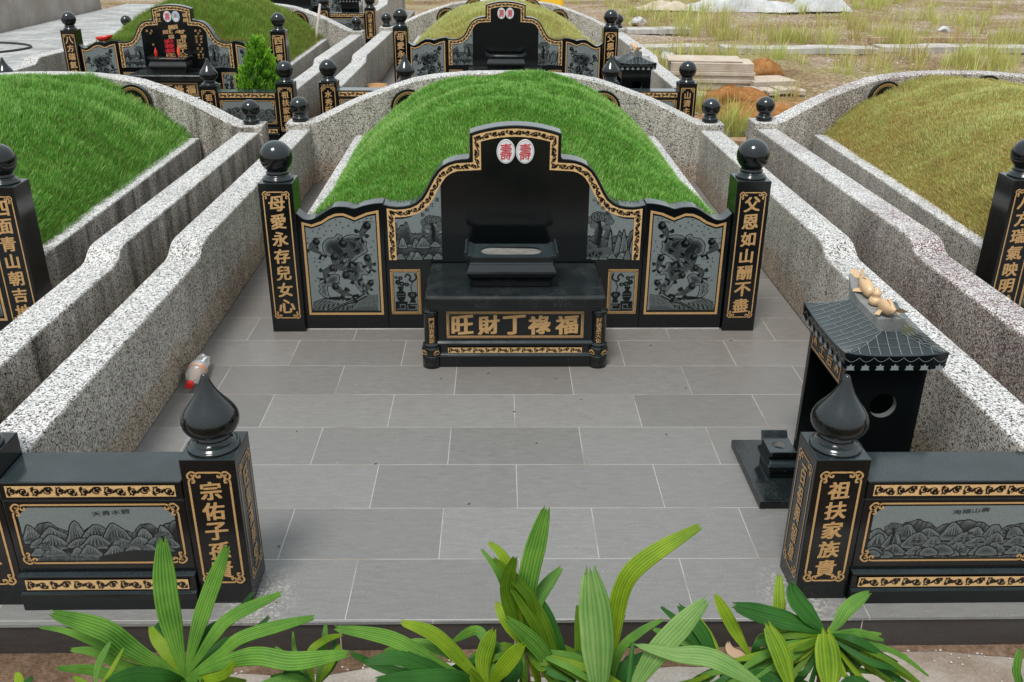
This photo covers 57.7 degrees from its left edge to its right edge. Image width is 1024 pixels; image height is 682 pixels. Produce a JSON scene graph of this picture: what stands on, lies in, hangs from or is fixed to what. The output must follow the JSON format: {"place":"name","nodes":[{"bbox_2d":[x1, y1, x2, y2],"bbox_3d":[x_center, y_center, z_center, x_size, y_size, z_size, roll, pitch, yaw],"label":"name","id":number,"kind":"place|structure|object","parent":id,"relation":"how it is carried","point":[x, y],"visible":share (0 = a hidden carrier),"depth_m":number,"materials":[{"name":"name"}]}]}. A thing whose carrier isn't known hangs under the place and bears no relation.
{"place":"outdoors","nodes":[
{"label":"outdoors","id":0,"kind":"place"},
{"bbox_2d":[0,4,158,66],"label":"paved yard","id":1,"kind":"structure","parent":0,"point":[43,38],"depth_m":19.06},
{"bbox_2d":[100,0,1023,145],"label":"waste ground","id":2,"kind":"structure","parent":0,"point":[826,79],"depth_m":22.31,"materials":[{"name":"soil"}]},
{"bbox_2d":[0,0,101,32],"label":"yard wall","id":3,"kind":"structure","parent":2,"relation":"on","point":[16,14],"depth_m":20.48,"materials":[{"name":"beige stone"}]},
{"bbox_2d":[0,619,1023,653],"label":"terrace floor riser","id":4,"kind":"object","parent":2,"relation":"on","point":[892,632],"depth_m":3.21,"materials":[{"name":"tile"}]},
{"bbox_2d":[0,182,1023,627],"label":"terrace floor","id":5,"kind":"structure","parent":4,"relation":"on","point":[396,480],"depth_m":4.06,"materials":[{"name":"tile"}]},
{"bbox_2d":[0,282,9,330],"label":"wing panel","id":6,"kind":"structure","parent":5,"relation":"on","point":[4,320],"depth_m":5.28,"materials":[{"name":"stone"}]},
{"bbox_2d":[0,432,22,604],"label":"balustrade post","id":7,"kind":"object","parent":5,"relation":"on","point":[10,571],"visible":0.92,"depth_m":3.14,"materials":[{"name":"stone"}]},
{"bbox_2d":[0,144,51,322],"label":"ball pillar","id":8,"kind":"structure","parent":5,"relation":"on","point":[25,279],"depth_m":5.12,"materials":[{"name":"stone"}]},
{"bbox_2d":[0,71,192,244],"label":"grass mound","id":9,"kind":"object","parent":5,"relation":"on","point":[79,144],"depth_m":6.87,"materials":[{"name":"plant"}]},
{"bbox_2d":[0,452,199,609],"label":"stone railing","id":10,"kind":"object","parent":5,"relation":"on","point":[88,530],"visible":0.98,"depth_m":3.11,"materials":[{"name":"stone"}]},
{"bbox_2d":[43,138,201,288],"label":"mound kerb","id":11,"kind":"structure","parent":5,"relation":"on","point":[65,251],"depth_m":6.38,"materials":[{"name":"stone"}]},
{"bbox_2d":[0,71,268,423],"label":"boundary wall","id":12,"kind":"structure","parent":5,"relation":"on","point":[45,337],"depth_m":5.39,"materials":[{"name":"stone"}]},
{"bbox_2d":[185,353,209,388],"bbox_3d":[-1.621,0.156,4.773,0.096,0.097,0.327,-1,25,-4],"label":"plastic bottle","id":13,"kind":"object","parent":5,"relation":"on","point":[199,365],"visible":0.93,"depth_m":4.72,"materials":[{"name":"white"}]},
{"bbox_2d":[178,373,264,602],"bbox_3d":[-0.989,0.489,3.145,0.187,0.849,0.188,0,24,-1],"label":"balustrade post","id":14,"kind":"object","parent":5,"relation":"on","point":[216,470],"visible":0.83,"depth_m":3.07,"materials":[{"name":"stone"}]},
{"bbox_2d":[258,140,306,331],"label":"ball pillar","id":15,"kind":"structure","parent":5,"relation":"on","point":[279,194],"depth_m":5.13,"materials":[{"name":"stone"}]},
{"bbox_2d":[308,135,361,213],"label":"mound kerb","id":16,"kind":"structure","parent":5,"relation":"on","point":[332,180],"depth_m":7.01,"materials":[{"name":"stone"}]},
{"bbox_2d":[296,198,389,327],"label":"wing panel","id":17,"kind":"structure","parent":5,"relation":"on","point":[343,259],"depth_m":5.24,"materials":[{"name":"stone"}]},
{"bbox_2d":[0,70,1023,452],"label":"boundary wall","id":18,"kind":"structure","parent":5,"relation":"on","point":[112,380],"depth_m":5.01,"materials":[{"name":"stone"}]},
{"bbox_2d":[307,328,718,329],"bbox_3d":[0.012,-0.072,5.414,2.400,0.004,0.006,0,24,-1],"label":"mortar line","id":19,"kind":"object","parent":5,"relation":"on","point":[423,328],"visible":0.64,"depth_m":5.40,"materials":[{"name":"concrete"}]},
{"bbox_2d":[383,121,645,327],"bbox_3d":[0.015,-0.631,5.224,1.449,1.180,0.130,0,24,-1],"label":"headstone","id":20,"kind":"object","parent":5,"relation":"on","point":[514,182],"visible":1,"depth_m":5.14,"materials":[{"name":"stone"}]},
{"bbox_2d":[312,68,716,214],"bbox_3d":[-0.013,-1.359,6.864,2.634,1.147,3.532,0,24,-1],"label":"grass mound","id":21,"kind":"object","parent":5,"relation":"on","point":[403,150],"depth_m":5.87,"materials":[{"name":"plant"}]},
{"bbox_2d":[422,263,607,368],"bbox_3d":[0.013,-0.147,5.088,0.990,0.412,0.532,0,24,-1],"label":"offering table","id":22,"kind":"object","parent":5,"relation":"on","point":[560,321],"visible":1,"depth_m":4.89,"materials":[{"name":"stone"}]},
{"bbox_2d":[464,239,558,286],"bbox_3d":[-0.005,-0.417,4.948,0.497,0.195,0.276,0,24,-1],"label":"incense burner","id":23,"kind":"object","parent":22,"relation":"on","point":[510,265],"visible":1,"depth_m":4.84,"materials":[{"name":"stone"}]},
{"bbox_2d":[649,136,711,212],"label":"mound kerb","id":24,"kind":"structure","parent":5,"relation":"on","point":[674,166],"depth_m":7.36,"materials":[{"name":"stone"}]},
{"bbox_2d":[638,198,731,327],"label":"wing panel","id":25,"kind":"structure","parent":5,"relation":"on","point":[685,252],"depth_m":5.28,"materials":[{"name":"stone"}]},
{"bbox_2d":[720,138,771,330],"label":"ball pillar","id":26,"kind":"structure","parent":5,"relation":"on","point":[749,190],"depth_m":5.18,"materials":[{"name":"stone"}]},
{"bbox_2d":[731,440,796,508],"bbox_3d":[1.129,0.565,3.996,0.258,0.034,0.496,0,24,-1],"label":"base plate","id":27,"kind":"object","parent":5,"relation":"on","point":[770,493],"visible":0.47,"depth_m":3.91,"materials":[{"name":"stone"}]},
{"bbox_2d":[757,430,796,477],"bbox_3d":[1.134,0.485,3.960,0.131,0.138,0.189,0,24,-1],"label":"joss holder","id":28,"kind":"object","parent":27,"relation":"on","point":[777,452],"visible":0.94,"depth_m":3.92,"materials":[{"name":"stone"}]},
{"bbox_2d":[780,374,871,597],"bbox_3d":[1.088,0.496,3.194,0.187,0.849,0.188,0,24,-1],"label":"balustrade post","id":29,"kind":"object","parent":5,"relation":"on","point":[831,472],"visible":1,"depth_m":3.13,"materials":[{"name":"stone"}]},
{"bbox_2d":[793,269,949,451],"bbox_3d":[1.431,0.191,3.811,0.394,0.873,0.510,0,24,-1],"label":"earth god shrine","id":30,"kind":"object","parent":5,"relation":"on","point":[885,354],"visible":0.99,"depth_m":3.62,"materials":[{"name":"stone"}]},
{"bbox_2d":[746,70,1023,403],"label":"boundary wall","id":31,"kind":"structure","parent":5,"relation":"on","point":[921,271],"depth_m":5.63,"materials":[{"name":"grey stone"}]},
{"bbox_2d":[812,135,983,273],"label":"mound kerb","id":32,"kind":"structure","parent":5,"relation":"on","point":[962,246],"depth_m":6.57,"materials":[{"name":"stone"}]},
{"bbox_2d":[822,73,1023,240],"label":"grass mound","id":33,"kind":"object","parent":5,"relation":"on","point":[945,144],"depth_m":7.11,"materials":[{"name":"plant"}]},
{"bbox_2d":[845,451,1023,603],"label":"stone railing","id":34,"kind":"object","parent":5,"relation":"on","point":[941,527],"visible":1,"depth_m":3.19,"materials":[{"name":"stone"}]},
{"bbox_2d":[975,139,1023,303],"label":"ball pillar","id":35,"kind":"structure","parent":5,"relation":"on","point":[1000,267],"depth_m":5.27,"materials":[{"name":"stone"}]},
{"bbox_2d":[234,0,1023,681],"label":"grit","id":36,"kind":"object","parent":2,"relation":"on","point":[816,90],"visible":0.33,"depth_m":20.19,"materials":[{"name":"stone"}]},
{"bbox_2d":[625,26,689,33],"bbox_3d":[3.271,-6.992,20.890,1.400,0.110,0.603,0,24,-1],"label":"kerb slab","id":37,"kind":"object","parent":2,"relation":"on","point":[648,30],"depth_m":20.66,"materials":[{"name":"concrete"}]},
{"bbox_2d":[634,0,688,10],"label":"plastic sheet","id":38,"kind":"object","parent":2,"relation":"on","point":[663,3],"visible":0.66,"depth_m":25.85,"materials":[{"name":"plastic"}]},
{"bbox_2d":[641,43,709,52],"bbox_3d":[3.009,-5.689,18.022,1.550,0.110,0.624,0,24,-1],"label":"kerb slab","id":39,"kind":"object","parent":2,"relation":"on","point":[658,45],"depth_m":17.85,"materials":[{"name":"concrete"}]},
{"bbox_2d":[666,55,755,89],"bbox_3d":[3.004,-4.088,14.138,1.300,0.408,0.727,2,25,4],"label":"tile stack","id":40,"kind":"object","parent":2,"relation":"on","point":[737,71],"visible":0.84,"depth_m":13.83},
{"bbox_2d":[704,84,768,104],"bbox_3d":[3.053,-3.362,12.939,1.083,0.433,0.611,0,24,-1],"label":"earth mound","id":41,"kind":"object","parent":2,"relation":"on","point":[746,93],"visible":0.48,"depth_m":12.77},
{"bbox_2d":[687,0,802,12],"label":"plastic sheet","id":42,"kind":"object","parent":2,"relation":"on","point":[752,6],"visible":0.83,"depth_m":25.45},
{"bbox_2d":[718,100,791,123],"bbox_3d":[3.210,-2.903,12.097,1.439,0.453,0.911,0,24,-1],"label":"earth mound","id":43,"kind":"object","parent":2,"relation":"on","point":[779,108],"visible":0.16,"depth_m":11.89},
{"bbox_2d":[752,58,783,76],"bbox_3d":[4.027,-4.278,14.924,0.673,0.554,0.576,0,24,-1],"label":"earth mound","id":44,"kind":"object","parent":2,"relation":"on","point":[768,65],"visible":0.48,"depth_m":14.70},
{"bbox_2d":[749,75,796,87],"bbox_3d":[3.843,-3.919,14.027,0.700,0.088,0.550,-6,25,-14],"label":"tile stack","id":45,"kind":"object","parent":2,"relation":"on","point":[761,81],"visible":0.56,"depth_m":13.84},
{"bbox_2d":[743,86,806,95],"bbox_3d":[3.728,-3.646,13.527,0.981,0.062,0.460,-4,25,-10],"label":"tile stack","id":46,"kind":"object","parent":2,"relation":"on","point":[771,89],"visible":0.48,"depth_m":13.45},
{"bbox_2d":[717,44,880,53],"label":"kerb slab","id":47,"kind":"structure","parent":2,"relation":"on","point":[816,49],"depth_m":17.74,"materials":[{"name":"concrete"}]},
{"bbox_2d":[792,0,852,11],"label":"plastic sack","id":48,"kind":"object","parent":2,"relation":"on","point":[831,5],"visible":0.81,"depth_m":25.74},
{"bbox_2d":[867,37,986,42],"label":"wood beam","id":49,"kind":"structure","parent":2,"relation":"on","point":[943,39],"depth_m":19.52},
{"bbox_2d":[872,43,1023,52],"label":"kerb slab","id":50,"kind":"structure","parent":2,"relation":"on","point":[941,47],"depth_m":18.05,"materials":[{"name":"concrete"}]},
{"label":"far terrace floor riser","id":51,"kind":"structure","parent":2,"relation":"on","visible":0},
{"bbox_2d":[392,11,414,25],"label":"terrace floor","id":52,"kind":"structure","parent":51,"relation":"on","point":[409,13],"depth_m":21.19,"materials":[{"name":"tile"}]},
{"bbox_2d":[270,0,327,12],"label":"headstone","id":53,"kind":"object","parent":52,"relation":"on","point":[311,3],"visible":0.14,"depth_m":18.08,"materials":[{"name":"stone"}]},
{"bbox_2d":[318,0,329,17],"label":"balustrade post","id":54,"kind":"object","parent":52,"relation":"on","point":[325,10],"visible":0.38,"depth_m":15.91,"materials":[{"name":"stone"}]},
{"bbox_2d":[328,0,341,11],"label":"wing panel","id":55,"kind":"structure","parent":52,"relation":"on","point":[334,5],"depth_m":18.11,"materials":[{"name":"stone"}]},
{"bbox_2d":[329,12,365,39],"bbox_3d":[-2.841,-5.430,16.110,0.620,0.503,0.215,0,24,-1],"label":"stone railing","id":56,"kind":"object","parent":52,"relation":"on","point":[344,18],"visible":0.41,"depth_m":15.97,"materials":[{"name":"stone"}]},
{"bbox_2d":[339,0,363,11],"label":"earth god shrine","id":57,"kind":"object","parent":52,"relation":"on","point":[351,5],"visible":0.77,"depth_m":16.42,"materials":[{"name":"stone"}]},
{"bbox_2d":[364,0,376,43],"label":"balustrade post","id":58,"kind":"object","parent":52,"relation":"on","point":[370,20],"visible":0.99,"depth_m":16.00,"materials":[{"name":"stone"}]},
{"bbox_2d":[363,0,405,33],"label":"boundary wall","id":59,"kind":"structure","parent":52,"relation":"on","point":[390,7],"depth_m":18.35,"materials":[{"name":"stone"}]},
{"bbox_2d":[230,651,1023,681],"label":"garden path","id":60,"kind":"structure","parent":0,"point":[973,668],"depth_m":3.15,"materials":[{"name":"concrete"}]},
{"bbox_2d":[0,644,1023,681],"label":"soil strip","id":61,"kind":"object","parent":60,"relation":"on","point":[40,667],"visible":0.3,"depth_m":3.17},
{"bbox_2d":[406,0,1023,136],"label":"wild grass","id":62,"kind":"structure","parent":0,"point":[966,60],"depth_m":19.17,"materials":[{"name":"plant"}]},
{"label":"left upper terrace floor","id":63,"kind":"structure","parent":0,"visible":0},
{"bbox_2d":[60,11,83,71],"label":"ball pillar","id":64,"kind":"structure","parent":63,"relation":"on","point":[71,36],"depth_m":11.63,"materials":[{"name":"stone"}]},
{"bbox_2d":[79,39,121,74],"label":"wing panel","id":65,"kind":"structure","parent":63,"relation":"on","point":[100,56],"depth_m":11.73,"materials":[{"name":"stone"}]},
{"bbox_2d":[128,69,203,98],"bbox_3d":[-4.232,-3.161,11.644,0.990,0.412,0.532,0,24,-1],"label":"offering table","id":66,"kind":"object","parent":63,"relation":"on","point":[190,82],"visible":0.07,"depth_m":11.40,"materials":[{"name":"stone"}]},
{"bbox_2d":[147,54,192,72],"bbox_3d":[-4.230,-3.437,11.518,0.497,0.195,0.276,0,24,-1],"label":"incense burner","id":67,"kind":"object","parent":66,"relation":"on","point":[170,65],"visible":0.96,"depth_m":11.41,"materials":[{"name":"stone"}]},
{"bbox_2d":[117,4,237,88],"bbox_3d":[-4.236,-3.645,11.780,1.449,1.180,0.130,0,24,-1],"label":"headstone","id":68,"kind":"object","parent":63,"relation":"on","point":[165,30],"visible":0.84,"depth_m":11.68,"materials":[{"name":"stone"}]},
{"bbox_2d":[11,3,365,117],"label":"boundary wall","id":69,"kind":"structure","parent":63,"relation":"on","point":[345,43],"depth_m":12.53,"materials":[{"name":"stone"}]},
{"bbox_2d":[88,0,323,60],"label":"grass mound","id":70,"kind":"object","parent":63,"relation":"on","point":[233,20],"depth_m":12.47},
{"bbox_2d":[199,58,221,107],"bbox_3d":[-3.151,-2.529,9.746,0.187,0.849,0.188,0,24,-1],"label":"balustrade post","id":71,"kind":"object","parent":63,"relation":"on","point":[209,87],"visible":0.45,"depth_m":9.61,"materials":[{"name":"stone"}]},
{"bbox_2d":[216,89,280,140],"bbox_3d":[-2.756,-2.385,9.805,0.620,0.503,0.215,0,24,-1],"label":"stone railing","id":72,"kind":"object","parent":63,"relation":"on","point":[230,101],"visible":0.6,"depth_m":9.69,"materials":[{"name":"stone"}]},
{"bbox_2d":[233,40,271,88],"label":"wing panel","id":73,"kind":"structure","parent":63,"relation":"on","point":[239,49],"depth_m":11.74,"materials":[{"name":"stone"}]},
{"bbox_2d":[234,33,279,88],"bbox_3d":[-2.698,-2.770,10.021,0.561,1.066,0.601,0,24,-1],"label":"dwarf conifer","id":74,"kind":"object","parent":63,"relation":"on","point":[259,57],"visible":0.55,"depth_m":9.83,"materials":[{"name":"green plant"}]},
{"bbox_2d":[270,13,291,78],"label":"ball pillar","id":75,"kind":"structure","parent":63,"relation":"on","point":[279,41],"depth_m":11.66,"materials":[{"name":"stone"}]},
{"bbox_2d":[275,61,296,136],"bbox_3d":[-2.361,-2.534,9.761,0.181,0.795,0.187,0,24,-1],"label":"balustrade post","id":76,"kind":"object","parent":63,"relation":"on","point":[286,87],"visible":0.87,"depth_m":9.65,"materials":[{"name":"stone"}]},
{"bbox_2d":[291,38,327,79],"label":"mound kerb","id":77,"kind":"structure","parent":63,"relation":"on","point":[302,63],"depth_m":13.35,"materials":[{"name":"stone"}]},
{"label":"planting bed","id":78,"kind":"structure","parent":0,"visible":0},
{"bbox_2d":[73,641,123,681],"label":"lady palm","id":79,"kind":"object","parent":78,"relation":"on","point":[100,660],"visible":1,"depth_m":2.35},
{"bbox_2d":[40,537,348,681],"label":"lady palm","id":80,"kind":"object","parent":78,"relation":"on","point":[203,661],"visible":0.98,"depth_m":2.44,"materials":[{"name":"green plant"}]},
{"bbox_2d":[262,623,342,681],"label":"lady palm","id":81,"kind":"object","parent":78,"relation":"on","point":[305,675],"visible":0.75,"depth_m":2.45,"materials":[{"name":"green plant"}]},
{"bbox_2d":[333,619,525,681],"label":"lady palm","id":82,"kind":"object","parent":78,"relation":"on","point":[418,659],"visible":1,"depth_m":2.46,"materials":[{"name":"green plant"}]},
{"bbox_2d":[452,506,619,681],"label":"lady palm","id":83,"kind":"object","parent":78,"relation":"on","point":[569,661],"visible":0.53,"depth_m":2.55,"materials":[{"name":"green plant"}]},
{"bbox_2d":[505,587,581,681],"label":"lady palm","id":84,"kind":"object","parent":78,"relation":"on","point":[541,638],"visible":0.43,"depth_m":2.56,"materials":[{"name":"green plant"}]},
{"bbox_2d":[579,565,613,681],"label":"lady palm","id":85,"kind":"object","parent":78,"relation":"on","point":[596,630],"visible":1,"depth_m":2.47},
{"bbox_2d":[609,523,702,681],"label":"lady palm","id":86,"kind":"object","parent":78,"relation":"on","point":[636,567],"visible":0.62,"depth_m":2.59,"materials":[{"name":"green plant"}]},
{"bbox_2d":[631,597,709,681],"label":"lady palm","id":87,"kind":"object","parent":78,"relation":"on","point":[676,630],"visible":0.98,"depth_m":2.39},
{"bbox_2d":[626,643,760,681],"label":"lady palm","id":88,"kind":"object","parent":78,"relation":"on","point":[716,660],"visible":1,"depth_m":2.37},
{"bbox_2d":[652,603,739,681],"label":"lady palm","id":89,"kind":"object","parent":78,"relation":"on","point":[701,630],"visible":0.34,"depth_m":2.66,"materials":[{"name":"green plant"}]},
{"bbox_2d":[693,592,807,681],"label":"lady palm","id":90,"kind":"object","parent":78,"relation":"on","point":[729,620],"visible":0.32,"depth_m":2.65,"materials":[{"name":"green plant"}]},
{"bbox_2d":[751,621,793,681],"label":"lady palm","id":91,"kind":"object","parent":78,"relation":"on","point":[779,650],"visible":0.98,"depth_m":2.49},
{"bbox_2d":[699,573,928,681],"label":"lady palm","id":92,"kind":"object","parent":78,"relation":"on","point":[800,630],"visible":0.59,"depth_m":2.59,"materials":[{"name":"green plant"}]},
{"bbox_2d":[815,627,869,681],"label":"lady palm","id":93,"kind":"object","parent":78,"relation":"on","point":[828,661],"visible":1,"depth_m":2.51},
{"bbox_2d":[1012,648,1022,681],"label":"lady palm","id":94,"kind":"object","parent":78,"relation":"on","point":[1016,668],"visible":1,"depth_m":2.57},
{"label":"upper terrace floor riser","id":95,"kind":"structure","parent":0,"visible":0},
{"bbox_2d":[380,63,394,85],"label":"terrace floor","id":96,"kind":"structure","parent":95,"relation":"on","point":[388,78],"depth_m":13.46,"materials":[{"name":"tile"}]},
{"bbox_2d":[318,59,339,113],"bbox_3d":[-1.866,-2.481,9.532,0.181,0.795,0.187,0,24,-1],"label":"balustrade post","id":97,"kind":"object","parent":96,"relation":"on","point":[329,85],"visible":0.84,"depth_m":9.40,"materials":[{"name":"stone"}]},
{"bbox_2d":[337,87,382,105],"bbox_3d":[-1.472,-2.343,9.588,0.620,0.503,0.215,0,24,-1],"label":"stone railing","id":98,"kind":"object","parent":96,"relation":"on","point":[345,94],"visible":0.09,"depth_m":9.44,"materials":[{"name":"stone"}]},
{"bbox_2d":[392,8,408,82],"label":"ball pillar","id":99,"kind":"structure","parent":96,"relation":"on","point":[400,27],"depth_m":11.45,"materials":[{"name":"stone"}]},
{"bbox_2d":[396,54,413,82],"bbox_3d":[-1.086,-2.507,9.538,0.187,0.849,0.188,0,24,-1],"label":"balustrade post","id":100,"kind":"object","parent":96,"relation":"on","point":[404,69],"visible":0.18,"depth_m":9.37,"materials":[{"name":"stone"}]},
{"bbox_2d":[408,36,447,77],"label":"wing panel","id":101,"kind":"structure","parent":96,"relation":"on","point":[427,56],"depth_m":11.57,"materials":[{"name":"stone"}]},
{"bbox_2d":[414,0,595,44],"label":"grass mound","id":102,"kind":"object","parent":96,"relation":"on","point":[455,22],"depth_m":12.37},
{"bbox_2d":[468,66,542,70],"bbox_3d":[-0.078,-3.143,11.480,0.990,0.412,0.532,0,24,-1],"label":"offering table","id":103,"kind":"object","parent":96,"relation":"on","point":[473,68],"depth_m":11.49,"materials":[{"name":"stone"}]},
{"bbox_2d":[485,52,526,69],"bbox_3d":[-0.076,-3.420,11.354,0.497,0.195,0.276,0,24,-1],"label":"incense burner","id":104,"kind":"object","parent":103,"relation":"on","point":[505,61],"visible":0.96,"depth_m":11.24,"materials":[{"name":"stone"}]},
{"bbox_2d":[447,1,563,72],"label":"headstone","id":105,"kind":"object","parent":96,"relation":"on","point":[505,27],"visible":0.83,"depth_m":11.52,"materials":[{"name":"stone"}]},
{"bbox_2d":[335,0,679,88],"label":"boundary wall","id":106,"kind":"structure","parent":96,"relation":"on","point":[372,61],"depth_m":13.69,"materials":[{"name":"stone"}]},
{"bbox_2d":[563,37,601,78],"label":"wing panel","id":107,"kind":"structure","parent":96,"relation":"on","point":[582,57],"depth_m":11.62,"materials":[{"name":"stone"}]},
{"bbox_2d":[601,9,618,79],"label":"ball pillar","id":108,"kind":"structure","parent":96,"relation":"on","point":[610,30],"depth_m":11.49,"materials":[{"name":"stone"}]},
{"bbox_2d":[601,55,619,84],"bbox_3d":[1.004,-2.512,9.582,0.187,0.849,0.188,0,24,-1],"label":"balustrade post","id":109,"kind":"object","parent":96,"relation":"on","point":[610,71],"visible":0.25,"depth_m":9.41,"materials":[{"name":"stone"}]},
{"bbox_2d":[614,42,656,87],"bbox_3d":[1.335,-2.805,10.203,0.394,0.873,0.510,0,24,-1],"label":"earth god shrine","id":110,"kind":"object","parent":96,"relation":"on","point":[635,66],"visible":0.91,"depth_m":9.95,"materials":[{"name":"stone"}]},
{"bbox_2d":[629,88,679,109],"bbox_3d":[1.398,-2.350,9.649,0.620,0.503,0.215,0,24,-1],"label":"stone railing","id":111,"kind":"object","parent":96,"relation":"on","point":[669,97],"visible":0.16,"depth_m":9.51,"materials":[{"name":"stone"}]},
{"bbox_2d":[676,61,696,116],"bbox_3d":[1.792,-2.489,9.609,0.183,0.795,0.187,0,24,-1],"label":"balustrade post","id":112,"kind":"object","parent":96,"relation":"on","point":[686,85],"visible":0.69,"depth_m":9.48,"materials":[{"name":"stone"}]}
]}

